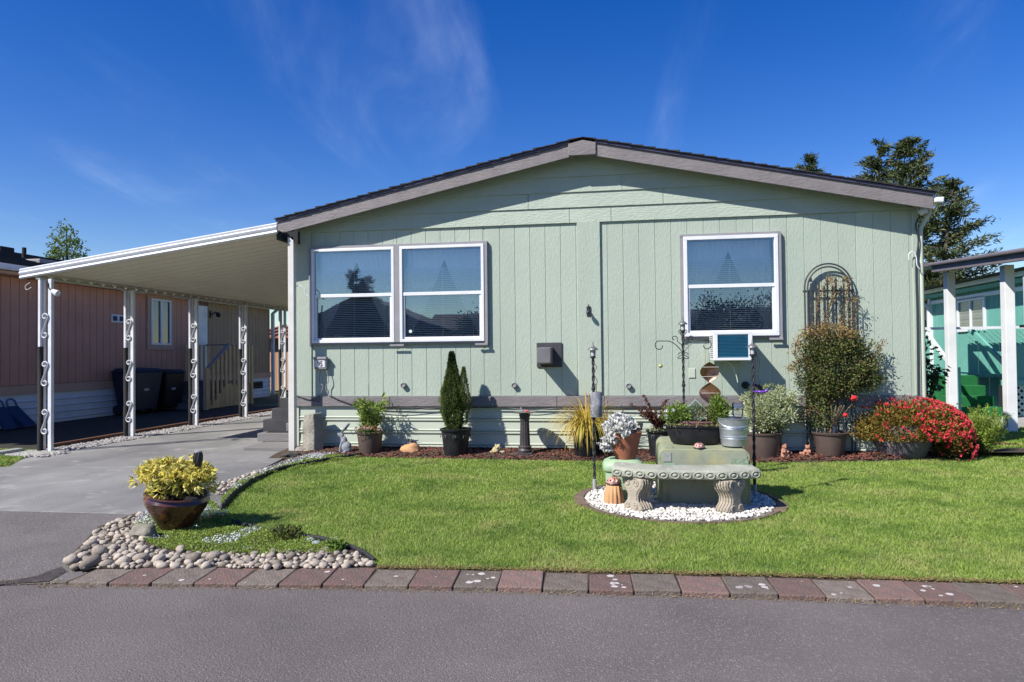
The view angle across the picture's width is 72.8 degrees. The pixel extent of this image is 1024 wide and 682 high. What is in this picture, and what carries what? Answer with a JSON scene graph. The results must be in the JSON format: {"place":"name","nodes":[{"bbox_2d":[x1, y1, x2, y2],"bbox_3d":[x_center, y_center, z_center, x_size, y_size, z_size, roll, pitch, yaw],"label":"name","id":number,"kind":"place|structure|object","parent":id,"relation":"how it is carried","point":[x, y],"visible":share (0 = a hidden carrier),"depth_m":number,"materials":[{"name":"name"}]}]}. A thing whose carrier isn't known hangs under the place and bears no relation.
{"place":"outdoors","nodes":[
{"label":"outdoors","id":0,"kind":"place"},
{"bbox_2d":[0,448,29,466],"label":"grass","id":1,"kind":"structure","parent":0,"point":[5,460],"depth_m":8.75,"materials":[{"name":"green plant"}]},
{"bbox_2d":[0,511,130,584],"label":"driveway apron","id":2,"kind":"object","parent":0,"point":[32,544],"depth_m":4.97,"materials":[{"name":"concrete"}]},
{"bbox_2d":[0,567,66,584],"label":"road seam","id":3,"kind":"object","parent":2,"relation":"on","point":[51,574],"visible":1,"depth_m":4.12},
{"bbox_2d":[1,576,65,585],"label":"dry grass","id":4,"kind":"structure","parent":2,"relation":"on","point":[35,583],"depth_m":4.03,"materials":[{"name":"plant"}]},
{"bbox_2d":[0,415,284,515],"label":"driveway","id":5,"kind":"structure","parent":0,"point":[93,480],"depth_m":8.06,"materials":[{"name":"concrete"}]},
{"bbox_2d":[0,448,69,457],"bbox_3d":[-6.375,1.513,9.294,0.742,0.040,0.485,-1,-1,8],"label":"gravel","id":6,"kind":"structure","parent":5,"relation":"on","point":[47,454],"depth_m":9.20,"materials":[{"name":"grey gravel"}]},
{"bbox_2d":[26,411,271,452],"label":"gravel","id":7,"kind":"structure","parent":5,"relation":"on","point":[82,445],"depth_m":11.60,"materials":[{"name":"grey gravel"}]},
{"bbox_2d":[19,223,299,450],"bbox_3d":[-4.241,0.058,13.176,4.036,3.035,7.860,-1,-1,8],"label":"carport","id":8,"kind":"object","parent":5,"relation":"on","point":[255,266],"visible":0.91,"depth_m":10.49,"materials":[{"name":"beige metal"}]},
{"bbox_2d":[47,283,60,296],"bbox_3d":[-6.252,-0.700,9.463,0.187,0.190,0.088,-1,-1,8],"label":"carport spotlight","id":9,"kind":"object","parent":8,"relation":"attached to","point":[56,293],"visible":1,"depth_m":9.44,"materials":[{"name":"white paint"}]},
{"bbox_2d":[244,397,288,450],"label":"side steps","id":10,"kind":"structure","parent":5,"relation":"on","point":[273,435],"depth_m":10.13,"materials":[{"name":"grey concrete"}]},
{"bbox_2d":[257,402,278,405],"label":"yard","id":11,"kind":"structure","parent":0,"point":[274,404],"depth_m":18.87,"materials":[{"name":"soil"}]},
{"bbox_2d":[270,324,287,389],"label":"tan shed","id":12,"kind":"structure","parent":11,"relation":"on","point":[276,357],"depth_m":26.59,"materials":[{"name":"beige wood"}]},
{"bbox_2d":[281,452,300,456],"bbox_3d":[-2.825,1.460,8.848,0.251,0.085,0.217,-1,-1,8],"label":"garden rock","id":13,"kind":"object","parent":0,"point":[290,454],"visible":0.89,"depth_m":8.80,"materials":[{"name":"grey stone"}]},
{"bbox_2d":[93,390,592,566],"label":"ground","id":14,"kind":"structure","parent":0,"point":[272,398],"depth_m":21.83,"materials":[{"name":"grey concrete"}]},
{"bbox_2d":[43,218,90,260],"bbox_3d":[-23.720,-2.162,36.983,2.445,8.792,2.462,0,-1,-38],"label":"leafy tree","id":15,"kind":"object","parent":14,"relation":"on","point":[58,254],"visible":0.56,"depth_m":36.92,"materials":[{"name":"green plant"}]},
{"bbox_2d":[0,246,277,428],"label":"neighbour house","id":16,"kind":"structure","parent":14,"relation":"on","point":[88,344],"depth_m":15.22,"materials":[{"name":"pink"}]},
{"bbox_2d":[111,314,123,322],"bbox_3d":[-8.998,-0.511,15.868,0.026,0.180,0.440,-1,-1,8],"label":"wall plaque","id":17,"kind":"object","parent":16,"relation":"attached to","point":[117,318],"depth_m":15.83,"materials":[{"name":"white plastic"}]},
{"bbox_2d":[151,298,170,344],"bbox_3d":[-8.766,-0.469,17.333,0.048,1.141,0.764,-1,-1,8],"label":"window","id":18,"kind":"structure","parent":16,"relation":"in","point":[160,308],"depth_m":17.31,"materials":[{"name":"glass"}]},
{"bbox_2d":[209,311,220,317],"bbox_3d":[-8.337,-0.748,19.524,0.301,0.200,0.151,0,-1,-11],"label":"wall lantern","id":19,"kind":"object","parent":16,"relation":"attached to","point":[211,313],"depth_m":19.49,"materials":[{"name":"black metal"}]},
{"bbox_2d":[0,406,278,448],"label":"soil bed","id":20,"kind":"object","parent":14,"relation":"on","point":[64,431],"visible":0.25,"depth_m":13.41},
{"bbox_2d":[0,400,24,430],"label":"snow scoop","id":21,"kind":"object","parent":20,"relation":"on","point":[7,422],"visible":1,"depth_m":12.63,"materials":[{"name":"blue plastic"}]},
{"bbox_2d":[5,398,36,428],"bbox_3d":[-9.173,1.340,12.904,0.383,0.551,0.473,-1,-1,8],"label":"snow scoop","id":22,"kind":"object","parent":20,"relation":"on","point":[21,416],"visible":0.91,"depth_m":12.92,"materials":[{"name":"blue plastic"}]},
{"bbox_2d":[111,368,163,414],"bbox_3d":[-8.632,1.146,15.998,0.689,1.053,1.020,-1,-1,8],"label":"wheelie bin","id":23,"kind":"object","parent":20,"relation":"on","point":[147,384],"visible":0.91,"depth_m":15.75,"materials":[{"name":"black plastic"}]},
{"bbox_2d":[46,408,274,447],"bbox_3d":[-6.068,1.577,13.552,0.099,0.080,7.740,-1,-1,8],"label":"gravel strip","id":24,"kind":"object","parent":20,"relation":"on","point":[83,440],"visible":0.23,"depth_m":11.90,"materials":[{"name":"grey gravel"}]},
{"bbox_2d":[146,369,185,410],"bbox_3d":[-8.486,1.188,16.965,0.689,1.003,0.791,-1,-1,8],"label":"wheelie bin","id":25,"kind":"object","parent":20,"relation":"on","point":[171,388],"visible":0.66,"depth_m":16.77,"materials":[{"name":"black plastic"}]},
{"bbox_2d":[157,343,252,409],"bbox_3d":[-7.939,0.888,18.114,1.380,1.640,2.290,-1,-1,8],"label":"neighbour stair","id":26,"kind":"object","parent":20,"relation":"on","point":[216,393],"visible":0.83,"depth_m":17.78,"materials":[{"name":"grey wood"}]},
{"bbox_2d":[68,458,375,567],"bbox_3d":[-2.413,1.428,6.521,2.018,0.001,5.226,0,-1,-14],"label":"corner bed","id":27,"kind":"object","parent":14,"relation":"on","point":[350,551],"visible":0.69,"depth_m":4.69,"materials":[{"name":"stone"}]},
{"bbox_2d":[129,523,156,539],"bbox_3d":[-2.620,1.356,4.914,0.220,0.123,0.141,-1,-1,8],"label":"garden rock","id":28,"kind":"object","parent":27,"relation":"on","point":[138,530],"visible":0.88,"depth_m":4.87,"materials":[{"name":"grey stone"}]},
{"bbox_2d":[127,453,220,531],"bbox_3d":[-2.504,1.136,5.179,0.691,0.580,0.513,6,3,9],"label":"potted yellow shrub","id":29,"kind":"object","parent":27,"relation":"on","point":[171,500],"visible":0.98,"depth_m":5.07,"materials":[{"name":"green plant"}]},
{"bbox_2d":[193,450,202,516],"bbox_3d":[-2.336,1.062,5.166,0.068,0.495,0.068,-1,-1,8],"label":"torch light","id":30,"kind":"object","parent":29,"relation":"in","point":[197,458],"visible":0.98,"depth_m":5.15,"materials":[{"name":"black metal"}]},
{"bbox_2d":[63,466,374,570],"bbox_3d":[-2.519,1.395,5.735,1.736,0.088,4.183,0,-1,-26],"label":"rock border","id":31,"kind":"object","parent":27,"relation":"on","point":[96,546],"visible":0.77,"depth_m":4.38,"materials":[{"name":"stone"}]},
{"bbox_2d":[133,500,338,554],"bbox_3d":[-2.166,1.371,5.030,2.252,0.072,0.879,-2,-2,45],"label":"ground cover","id":32,"kind":"object","parent":27,"relation":"on","point":[182,536],"visible":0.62,"depth_m":4.81,"materials":[{"name":"green plant"}]},
{"bbox_2d":[135,506,336,547],"bbox_3d":[-2.222,1.343,5.036,2.113,0.029,0.773,-1,-1,40],"label":"flower mat","id":33,"kind":"object","parent":32,"relation":"on","point":[230,538],"visible":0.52,"depth_m":4.95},
{"bbox_2d":[272,523,303,539],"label":"plant","id":34,"kind":"object","parent":27,"relation":"on","point":[283,532],"visible":0.98,"depth_m":4.85,"materials":[{"name":"green plant"}]},
{"bbox_2d":[220,454,356,506],"bbox_3d":[-2.463,1.419,7.353,0.676,0.076,2.994,-1,-1,8],"label":"ground cover","id":35,"kind":"object","parent":27,"relation":"on","point":[242,481],"visible":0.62,"depth_m":7.97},
{"bbox_2d":[224,452,330,493],"bbox_3d":[-2.567,1.392,7.535,0.362,0.027,2.626,-1,-1,8],"label":"flower mat","id":36,"kind":"object","parent":35,"relation":"on","point":[272,468],"visible":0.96,"depth_m":7.41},
{"bbox_2d":[265,452,335,468],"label":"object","id":37,"kind":"object","parent":27,"relation":"on","point":[311,456],"visible":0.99,"depth_m":8.25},
{"bbox_2d":[325,537,346,550],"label":"plant","id":38,"kind":"object","parent":27,"relation":"on","point":[338,544],"visible":0.98,"depth_m":4.55,"materials":[{"name":"green plant"}]},
{"bbox_2d":[66,567,1023,607],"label":"kerb","id":39,"kind":"structure","parent":14,"relation":"on","point":[946,593],"depth_m":3.89,"materials":[{"name":"brick"}]},
{"bbox_2d":[375,563,1023,584],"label":"dry grass","id":40,"kind":"structure","parent":39,"relation":"on","point":[716,572],"depth_m":3.99,"materials":[{"name":"green plant"}]},
{"bbox_2d":[274,137,938,451],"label":"manufactured house","id":41,"kind":"structure","parent":14,"relation":"on","point":[491,274],"depth_m":8.85,"materials":[{"name":"green wood"}]},
{"bbox_2d":[313,357,327,368],"bbox_3d":[-2.568,0.296,9.327,0.184,0.166,0.076,-1,-1,8],"label":"house number box","id":42,"kind":"object","parent":41,"relation":"attached to","point":[320,362],"visible":1,"depth_m":9.30,"materials":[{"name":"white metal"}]},
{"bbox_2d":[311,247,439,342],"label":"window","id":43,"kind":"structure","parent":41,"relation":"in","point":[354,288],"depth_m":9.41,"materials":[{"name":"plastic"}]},
{"bbox_2d":[399,243,484,341],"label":"window","id":44,"kind":"structure","parent":41,"relation":"in","point":[460,272],"depth_m":9.20,"materials":[{"name":"plastic"}]},
{"bbox_2d":[387,408,584,410],"bbox_3d":[-0.417,0.882,8.997,3.185,0.063,0.008,-1,-1,8],"label":"cable","id":45,"kind":"object","parent":41,"relation":"attached to","point":[512,408],"visible":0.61,"depth_m":8.93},
{"bbox_2d":[329,395,706,408],"bbox_3d":[0.080,0.781,8.924,5.125,0.188,0.016,-1,-1,8],"label":"trim board","id":46,"kind":"object","parent":41,"relation":"attached to","point":[498,407],"visible":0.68,"depth_m":8.94,"materials":[{"name":"grey wood"}]},
{"bbox_2d":[537,342,561,366],"bbox_3d":[0.456,0.176,8.757,0.326,0.316,0.338,-1,-1,8],"label":"wall vent","id":47,"kind":"object","parent":41,"relation":"attached to","point":[549,354],"depth_m":8.88,"materials":[{"name":"paint"}]},
{"bbox_2d":[689,368,694,377],"bbox_3d":[2.243,0.399,8.651,0.080,0.120,0.011,-1,-1,8],"label":"cover plate","id":48,"kind":"object","parent":41,"relation":"attached to","point":[691,372],"visible":1,"depth_m":8.65,"materials":[{"name":"white plastic"}]},
{"bbox_2d":[709,331,751,359],"bbox_3d":[2.629,0.060,8.362,0.443,0.342,0.382,-1,-1,8],"label":"air conditioner","id":49,"kind":"object","parent":41,"relation":"attached to","point":[729,345],"visible":0.84,"depth_m":8.19,"materials":[{"name":"paint"}]},
{"bbox_2d":[683,234,779,336],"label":"window","id":50,"kind":"structure","parent":41,"relation":"in","point":[731,282],"depth_m":8.67,"materials":[{"name":"plastic"}]},
{"bbox_2d":[741,382,748,388],"bbox_3d":[2.871,0.543,8.544,0.090,0.090,0.035,-1,-1,8],"label":"round vent","id":51,"kind":"object","parent":41,"relation":"attached to","point":[744,385],"visible":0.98,"depth_m":8.53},
{"bbox_2d":[915,216,920,395],"bbox_3d":[4.836,-0.299,8.246,0.084,2.386,0.018,-1,-1,8],"label":"downspout","id":52,"kind":"object","parent":41,"relation":"attached to","point":[917,306],"visible":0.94,"depth_m":8.25,"materials":[{"name":"metal"}]},
{"bbox_2d":[916,207,927,215],"bbox_3d":[4.844,-1.548,8.223,0.088,0.129,0.153,0,-1,-26],"label":"security light","id":53,"kind":"object","parent":41,"relation":"attached to","point":[922,211],"visible":0.86,"depth_m":8.18,"materials":[{"name":"white paint"}]},
{"bbox_2d":[933,197,943,202],"bbox_3d":[4.942,-1.632,8.042,0.094,0.064,0.070,-1,-1,8],"label":"eave light","id":54,"kind":"object","parent":41,"relation":"attached to","point":[938,200],"visible":1,"depth_m":8.01,"materials":[{"name":"white plastic"}]},
{"bbox_2d":[0,568,1023,681],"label":"road","id":55,"kind":"structure","parent":0,"point":[48,633],"depth_m":3.20,"materials":[{"name":"grey asphalt"}]},
{"bbox_2d":[35,581,1022,609],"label":"dry grass","id":56,"kind":"structure","parent":55,"relation":"on","point":[518,593],"depth_m":3.78,"materials":[{"name":"plant"}]},
{"bbox_2d":[0,0,1023,328],"label":"sky","id":57,"kind":"structure","parent":0,"point":[131,123],"materials":[{"name":"blue"}]},
{"bbox_2d":[222,446,1023,582],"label":"lawn","id":58,"kind":"structure","parent":0,"point":[565,493],"depth_m":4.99,"materials":[{"name":"plant"}]},
{"bbox_2d":[220,453,374,560],"bbox_3d":[-1.964,1.401,6.415,1.208,0.077,4.660,0,-1,-13],"label":"garden edging","id":59,"kind":"object","parent":58,"relation":"on","point":[364,552],"visible":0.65,"depth_m":6.19,"materials":[{"name":"black rubber"}]},
{"bbox_2d":[269,442,1023,462],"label":"bark mulch","id":60,"kind":"object","parent":58,"relation":"on","point":[851,456],"visible":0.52,"depth_m":8.54,"materials":[{"name":"brown wood"}]},
{"bbox_2d":[295,446,307,450],"bbox_3d":[-2.708,1.452,9.169,0.370,0.137,0.225,-1,-1,8],"label":"garden rock","id":61,"kind":"object","parent":60,"relation":"on","point":[300,448],"visible":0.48,"depth_m":9.11,"materials":[{"name":"grey stone"}]},
{"bbox_2d":[303,412,322,450],"bbox_3d":[-2.629,1.214,9.169,0.275,0.536,0.180,-1,-1,8],"label":"standing stone","id":62,"kind":"object","parent":60,"relation":"on","point":[313,431],"visible":0.78,"depth_m":9.11,"materials":[{"name":"grey stone"}]},
{"bbox_2d":[337,423,351,452],"bbox_3d":[-2.164,1.258,8.987,0.203,0.394,0.126,-1,-1,8],"label":"rabbit statue","id":63,"kind":"object","parent":60,"relation":"on","point":[345,446],"visible":0.98,"depth_m":8.95,"materials":[{"name":"grey stone"}]},
{"bbox_2d":[345,388,390,453],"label":"potted plant","id":64,"kind":"object","parent":60,"relation":"on","point":[369,437],"visible":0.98,"depth_m":8.86,"materials":[{"name":"green plant"}]},
{"bbox_2d":[400,443,420,452],"bbox_3d":[-1.322,1.412,8.978,0.271,0.191,0.262,-1,-1,8],"label":"sandstone rock","id":65,"kind":"object","parent":60,"relation":"on","point":[412,447],"visible":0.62,"depth_m":8.90,"materials":[{"name":"beige stone"}]},
{"bbox_2d":[439,351,471,455],"bbox_3d":[-0.726,0.783,8.748,0.436,1.343,0.406,0,-1,-20],"label":"potted conifer","id":66,"kind":"object","parent":60,"relation":"on","point":[455,436],"visible":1,"depth_m":8.67,"materials":[{"name":"plant"}]},
{"bbox_2d":[489,444,504,451],"bbox_3d":[-0.186,1.365,8.797,0.215,0.130,0.137,-1,-1,8],"label":"frog ornament","id":67,"kind":"object","parent":60,"relation":"on","point":[497,447],"visible":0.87,"depth_m":8.75,"materials":[{"name":"beige ceramic"}]},
{"bbox_2d":[513,411,535,455],"bbox_3d":[0.160,1.161,8.638,0.290,0.564,0.290,-1,-1,8],"label":"pedestal","id":68,"kind":"object","parent":60,"relation":"on","point":[525,446],"visible":0.95,"depth_m":8.59,"materials":[{"name":"grey stone"}]},
{"bbox_2d":[543,385,628,456],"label":"potted grass","id":69,"kind":"object","parent":60,"relation":"on","point":[582,441],"depth_m":8.38,"materials":[{"name":"plant"}]},
{"bbox_2d":[629,394,686,456],"bbox_3d":[1.720,1.024,8.336,0.570,0.794,0.589,-2,-1,41],"label":"potted shrub","id":70,"kind":"object","parent":60,"relation":"on","point":[655,432],"visible":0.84,"depth_m":8.32,"materials":[{"name":"red plant"}]},
{"bbox_2d":[738,381,800,457],"bbox_3d":[3.099,0.942,8.307,0.730,0.928,0.610,-1,-1,8],"label":"potted bush","id":71,"kind":"object","parent":60,"relation":"on","point":[776,413],"visible":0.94,"depth_m":8.20,"materials":[{"name":"green plant"}]},
{"bbox_2d":[780,442,792,456],"bbox_3d":[3.248,1.292,8.218,0.174,0.200,0.121,0,-1,-12],"label":"chipmunk statue","id":72,"kind":"object","parent":60,"relation":"on","point":[785,452],"visible":0.87,"depth_m":8.19,"materials":[{"name":"orange ceramic"}]},
{"bbox_2d":[799,443,811,454],"bbox_3d":[3.489,1.305,8.259,0.150,0.172,0.105,-1,-1,38],"label":"chipmunk statue","id":73,"kind":"object","parent":60,"relation":"on","point":[807,450],"visible":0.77,"depth_m":8.22,"materials":[{"name":"orange ceramic"}]},
{"bbox_2d":[803,263,855,452],"bbox_3d":[3.822,0.228,8.354,0.584,2.343,0.024,-1,-1,8],"label":"trellis","id":74,"kind":"object","parent":60,"relation":"on","point":[819,318],"visible":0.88,"depth_m":8.36,"materials":[{"name":"metal"}]},
{"bbox_2d":[784,273,890,456],"bbox_3d":[3.845,0.290,8.212,1.211,2.213,0.574,-1,-1,8],"label":"climbing shrub","id":75,"kind":"object","parent":60,"relation":"on","point":[831,441],"visible":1,"depth_m":8.22,"materials":[{"name":"green plant"}]},
{"bbox_2d":[840,394,989,461],"bbox_3d":[4.766,1.130,8.203,1.696,1.062,0.987,-1,-1,8],"label":"azalea bush","id":76,"kind":"object","parent":60,"relation":"on","point":[920,430],"visible":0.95,"depth_m":8.03,"materials":[{"name":"red plant"}]},
{"bbox_2d":[949,403,1013,454],"bbox_3d":[5.637,1.061,8.377,0.667,0.627,0.543,-1,-1,27],"label":"feathery shrub","id":77,"kind":"object","parent":60,"relation":"on","point":[987,431],"visible":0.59,"depth_m":8.29,"materials":[{"name":"green plant"}]},
{"bbox_2d":[585,481,775,521],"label":"white pebbles","id":78,"kind":"object","parent":58,"relation":"on","point":[696,512],"visible":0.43,"depth_m":5.58,"materials":[{"name":"white gravel"}]},
{"bbox_2d":[588,342,597,490],"bbox_3d":[0.760,0.700,6.455,0.096,1.394,0.096,-1,-1,8],"label":"lamp post","id":79,"kind":"object","parent":78,"relation":"on","point":[592,348],"visible":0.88,"depth_m":6.44,"materials":[{"name":"black metal"}]},
{"bbox_2d":[590,384,602,416],"bbox_3d":[0.782,0.548,6.424,0.110,0.306,0.110,-1,-1,8],"label":"rain gauge","id":80,"kind":"object","parent":79,"relation":"hanging from","point":[596,404],"visible":1,"depth_m":6.38,"materials":[{"name":"metal"}]},
{"bbox_2d":[604,485,623,503],"bbox_3d":[0.862,1.299,5.870,0.178,0.168,0.174,-1,-1,8],"label":"fluted pot","id":81,"kind":"object","parent":78,"relation":"on","point":[613,494],"visible":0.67,"depth_m":5.81,"materials":[{"name":"orange ceramic"}]},
{"bbox_2d":[606,476,621,485],"bbox_3d":[0.860,1.171,5.872,0.138,0.082,0.125,-1,-1,0],"label":"ladybird ornament","id":82,"kind":"object","parent":81,"relation":"on","point":[614,480],"visible":0.99,"depth_m":5.83,"materials":[{"name":"ceramic"}]},
{"bbox_2d":[603,456,643,499],"bbox_3d":[0.982,1.207,6.131,0.360,0.359,0.342,-1,-1,8],"label":"green pedestal","id":83,"kind":"object","parent":78,"relation":"on","point":[608,462],"visible":0.27,"depth_m":6.01,"materials":[{"name":"green plastic"}]},
{"bbox_2d":[597,411,641,459],"bbox_3d":[0.952,0.818,6.095,0.332,0.426,0.385,-2,-1,41],"label":"potted dusty miller","id":84,"kind":"object","parent":83,"relation":"on","point":[622,437],"visible":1,"depth_m":6.01,"materials":[{"name":"ceramic"}]},
{"bbox_2d":[611,462,760,515],"bbox_3d":[1.403,1.197,5.648,1.171,0.348,0.458,-1,-1,8],"label":"garden bench","id":85,"kind":"object","parent":78,"relation":"on","point":[728,484],"visible":0.98,"depth_m":5.50,"materials":[{"name":"concrete"}]},
{"bbox_2d":[655,436,750,504],"bbox_3d":[1.646,1.126,6.078,0.739,0.505,0.636,-1,-1,8],"label":"utility box","id":86,"kind":"object","parent":78,"relation":"on","point":[678,491],"visible":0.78,"depth_m":5.79,"materials":[{"name":"green paint"}]},
{"bbox_2d":[658,392,732,444],"bbox_3d":[1.600,0.665,6.034,0.647,0.447,0.454,-1,-1,8],"label":"tub planter","id":87,"kind":"object","parent":86,"relation":"on","point":[681,427],"visible":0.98,"depth_m":5.99,"materials":[{"name":"plant"}]},
{"bbox_2d":[693,443,704,448],"bbox_3d":[1.569,0.871,5.822,0.100,0.060,0.091,-1,-1,8],"label":"ladybird ornament","id":88,"kind":"object","parent":86,"relation":"on","point":[699,446],"visible":1,"depth_m":5.79,"materials":[{"name":"pink metal"}]},
{"bbox_2d":[662,452,747,504],"bbox_3d":[1.601,1.138,5.774,0.689,0.430,0.009,-1,-1,8],"label":"door","id":89,"kind":"structure","parent":86,"relation":"in","point":[687,491],"depth_m":5.78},
{"bbox_2d":[717,416,749,446],"bbox_3d":[1.885,0.767,5.903,0.269,0.235,0.269,-1,-1,8],"label":"bucket","id":90,"kind":"object","parent":86,"relation":"on","point":[733,432],"visible":0.97,"depth_m":5.80,"materials":[{"name":"silver metal"}]},
{"bbox_2d":[732,402,742,418],"bbox_3d":[1.919,0.588,5.901,0.103,0.172,0.093,-1,-1,8],"label":"solar jar","id":91,"kind":"object","parent":90,"relation":"in","point":[737,417],"visible":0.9,"depth_m":5.91,"materials":[{"name":"clear glass"}]},
{"bbox_2d":[747,339,757,495],"bbox_3d":[2.120,0.677,6.093,0.096,1.398,0.096,-1,-1,8],"label":"lamp post","id":92,"kind":"object","parent":78,"relation":"on","point":[752,346],"visible":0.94,"depth_m":6.08,"materials":[{"name":"black metal"}]},
{"bbox_2d":[753,384,768,392],"bbox_3d":[2.180,0.415,6.058,0.168,0.085,0.100,-1,-1,8],"label":"hummingbird ornament","id":93,"kind":"object","parent":92,"relation":"attached to","point":[759,387],"visible":1,"depth_m":6.04,"materials":[{"name":"purple plastic"}]},
{"bbox_2d":[574,480,788,524],"bbox_3d":[1.429,1.392,6.009,1.786,0.064,1.733,-1,-1,8],"label":"brick edging","id":94,"kind":"object","parent":58,"relation":"on","point":[579,499],"visible":0.38,"depth_m":5.54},
{"bbox_2d":[655,317,711,403],"bbox_3d":[1.723,0.575,6.963,0.558,1.644,0.096,-1,-1,8],"label":"hook","id":95,"kind":"object","parent":58,"relation":"on","point":[682,323],"visible":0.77,"depth_m":6.96,"materials":[{"name":"black metal"}]},
{"bbox_2d":[699,354,720,402],"bbox_3d":[1.973,0.371,6.929,0.204,0.499,0.092,-1,-1,8],"label":"wind spinner","id":96,"kind":"object","parent":95,"relation":"hanging from","point":[709,371],"visible":0.9,"depth_m":6.94,"materials":[{"name":"orange metal"}]},
{"label":"back lawn","id":97,"kind":"structure","parent":0,"visible":0},
{"bbox_2d":[792,153,825,172],"bbox_3d":[12.475,-3.167,29.507,3.235,9.754,3.584,0,-1,-28],"label":"conifer tree","id":98,"kind":"object","parent":97,"relation":"on","point":[812,163],"visible":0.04,"depth_m":29.39,"materials":[{"name":"green plant"}]},
{"bbox_2d":[847,135,935,245],"bbox_3d":[14.543,-3.241,27.322,4.166,9.776,4.500,0,-1,-20],"label":"conifer tree","id":99,"kind":"object","parent":97,"relation":"on","point":[873,163],"visible":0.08,"depth_m":27.01,"materials":[{"name":"green plant"}]},
{"bbox_2d":[872,135,986,301],"bbox_3d":[15.184,-3.076,25.987,5.798,9.380,5.547,0,-1,-30],"label":"conifer tree","id":100,"kind":"object","parent":97,"relation":"on","point":[904,148],"visible":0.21,"depth_m":25.85,"materials":[{"name":"green plant"}]},
{"bbox_2d":[920,335,950,401],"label":"leafy shrub","id":101,"kind":"object","parent":97,"relation":"on","point":[933,382],"visible":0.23,"depth_m":8.89,"materials":[{"name":"green plant"}]},
{"bbox_2d":[918,177,1002,330],"bbox_3d":[15.147,-2.115,24.521,5.118,7.423,4.891,0,-1,-36],"label":"conifer tree","id":102,"kind":"object","parent":97,"relation":"on","point":[954,208],"visible":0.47,"depth_m":24.25,"materials":[{"name":"green plant"}]},
{"bbox_2d":[924,267,1023,385],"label":"teal house","id":103,"kind":"structure","parent":97,"relation":"on","point":[977,298],"depth_m":18.29,"materials":[{"name":"teal wood"}]},
{"bbox_2d":[956,296,986,331],"bbox_3d":[12.107,-0.700,18.324,0.049,0.890,1.471,-1,-1,8],"label":"window","id":104,"kind":"structure","parent":103,"relation":"in","point":[971,312],"depth_m":18.29,"materials":[{"name":"plastic"}]},
{"bbox_2d":[969,416,1023,426],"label":"porch pad","id":105,"kind":"object","parent":97,"relation":"on","point":[1021,421],"depth_m":12.13,"materials":[{"name":"concrete"}]},
{"bbox_2d":[924,248,1023,431],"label":"porch","id":106,"kind":"object","parent":105,"relation":"on","point":[1001,367],"visible":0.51,"depth_m":12.56,"materials":[{"name":"white wood"}]},
{"bbox_2d":[995,427,1023,457],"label":"grass","id":107,"kind":"structure","parent":97,"relation":"on","point":[1012,437],"depth_m":9.54,"materials":[{"name":"green plant"}]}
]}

